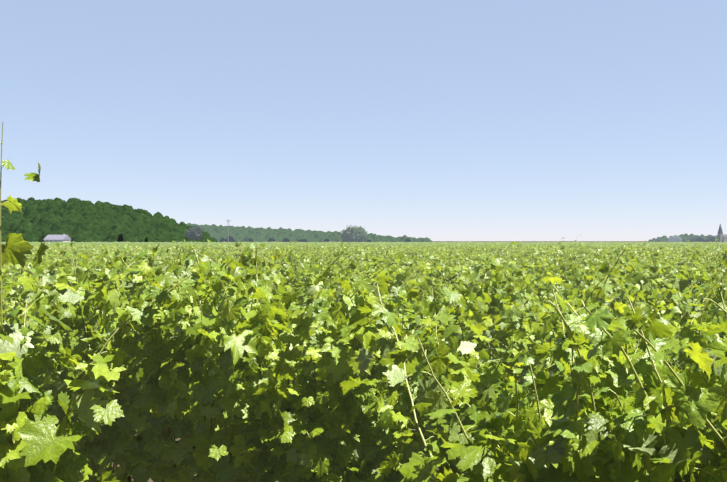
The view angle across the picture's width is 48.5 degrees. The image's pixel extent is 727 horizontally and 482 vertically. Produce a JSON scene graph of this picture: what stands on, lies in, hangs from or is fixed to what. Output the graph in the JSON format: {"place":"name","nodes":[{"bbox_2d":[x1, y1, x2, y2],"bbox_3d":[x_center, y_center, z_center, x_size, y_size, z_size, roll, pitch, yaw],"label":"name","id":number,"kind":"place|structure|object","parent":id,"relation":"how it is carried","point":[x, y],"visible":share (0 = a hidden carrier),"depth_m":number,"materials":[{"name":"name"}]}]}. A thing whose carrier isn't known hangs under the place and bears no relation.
{"place":"outdoors","nodes":[
{"label":"outdoors","id":0,"kind":"place"},
{"bbox_2d":[43,234,71,241],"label":"house","id":1,"kind":"structure","parent":0,"point":[58,238],"depth_m":421.52,"materials":[{"name":"beige"}]},
{"bbox_2d":[1,197,217,241],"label":"forest hill","id":2,"kind":"structure","parent":0,"point":[73,219],"depth_m":816.21,"materials":[{"name":"green plant"}]},
{"bbox_2d":[40,311,528,453],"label":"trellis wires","id":3,"kind":"object","parent":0,"point":[353,423],"depth_m":3.98,"materials":[{"name":"grey metal"}]},
{"bbox_2d":[186,223,431,241],"bbox_3d":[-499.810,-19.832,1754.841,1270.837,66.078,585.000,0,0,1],"label":"forest hill","id":4,"kind":"structure","parent":0,"point":[219,233],"depth_m":1539.45,"materials":[{"name":"green plant"}]},
{"bbox_2d":[54,245,624,256],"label":"vine row","id":5,"kind":"object","parent":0,"point":[355,246],"depth_m":44.27,"materials":[{"name":"green plant"}]},
{"bbox_2d":[1,241,726,258],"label":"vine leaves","id":6,"kind":"object","parent":5,"relation":"on","point":[436,247],"visible":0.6,"depth_m":54.33,"materials":[{"name":"green plant"}]},
{"bbox_2d":[1,235,724,296],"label":"vine shoot leaves","id":7,"kind":"object","parent":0,"point":[421,260],"visible":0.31,"depth_m":13.75,"materials":[{"name":"green plant"}]},
{"bbox_2d":[0,122,726,481],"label":"vine shoots","id":8,"kind":"object","parent":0,"point":[564,322],"visible":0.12,"depth_m":3.25,"materials":[{"name":"green plant"}]},
{"bbox_2d":[0,182,726,481],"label":"vine petioles","id":9,"kind":"object","parent":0,"point":[425,354],"visible":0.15,"depth_m":2.08,"materials":[{"name":"green plant"}]},
{"bbox_2d":[0,0,726,240],"label":"sky","id":10,"kind":"structure","parent":0,"point":[436,120],"materials":[{"name":"blue"}]},
{"bbox_2d":[1,241,726,245],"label":"vineyard field","id":11,"kind":"structure","parent":0,"point":[331,243],"depth_m":152.01,"materials":[{"name":"green plant"}]},
{"bbox_2d":[2,235,726,316],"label":"vine leaves","id":12,"kind":"object","parent":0,"point":[535,285],"visible":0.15,"depth_m":13.20,"materials":[{"name":"green plant"}]},
{"bbox_2d":[4,242,724,470],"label":"vine tendrils","id":13,"kind":"object","parent":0,"point":[452,304],"visible":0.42,"depth_m":3.42,"materials":[{"name":"green plant"}]},
{"bbox_2d":[104,241,645,481],"bbox_3d":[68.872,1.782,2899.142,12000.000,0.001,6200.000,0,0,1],"label":"ground","id":14,"kind":"structure","parent":0,"point":[176,441],"depth_m":2881.51,"materials":[{"name":"brown soil"}]},
{"bbox_2d":[185,225,203,241],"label":"tree","id":15,"kind":"object","parent":14,"relation":"on","point":[195,232],"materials":[{"name":"green plant"}]},
{"bbox_2d":[162,272,502,481],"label":"trellis posts","id":16,"kind":"object","parent":14,"relation":"on","point":[168,431],"depth_m":5.43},
{"bbox_2d":[340,225,366,241],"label":"tree","id":17,"kind":"object","parent":14,"relation":"on","point":[353,234],"visible":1,"depth_m":331.57,"materials":[{"name":"green plant"}]},
{"bbox_2d":[2,253,723,322],"bbox_3d":[0.553,0.965,23.780,36.054,0.933,28.639,0,0,1],"label":"vine row","id":18,"kind":"object","parent":14,"relation":"on","point":[665,286],"depth_m":15.34,"materials":[{"name":"green plant"}]},
{"bbox_2d":[0,159,726,481],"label":"vine leaves","id":19,"kind":"object","parent":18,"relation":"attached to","point":[562,448],"visible":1,"depth_m":3.06,"materials":[{"name":"green plant"}]},
{"bbox_2d":[0,239,726,481],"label":"vine leaves","id":20,"kind":"object","parent":18,"relation":"attached to","point":[495,325],"visible":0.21,"depth_m":5.40,"materials":[{"name":"green plant"}]},
{"bbox_2d":[4,241,726,274],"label":"vine leaves","id":21,"kind":"object","parent":18,"relation":"attached to","point":[159,258],"visible":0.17,"depth_m":26.49,"materials":[{"name":"green plant"}]},
{"bbox_2d":[668,235,681,241],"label":"small tree","id":22,"kind":"object","parent":14,"relation":"on","point":[676,238],"visible":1,"depth_m":552.99,"materials":[{"name":"green plant"}]},
{"bbox_2d":[646,233,717,241],"bbox_3d":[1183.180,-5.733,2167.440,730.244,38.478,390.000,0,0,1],"label":"trees","id":23,"kind":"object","parent":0,"point":[685,237],"depth_m":2117.15,"materials":[{"name":"green plant"}]},
{"bbox_2d":[718,224,726,241],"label":"church","id":24,"kind":"structure","parent":0,"point":[722,237],"depth_m":1186.22,"materials":[{"name":"grey stone"}]}
]}

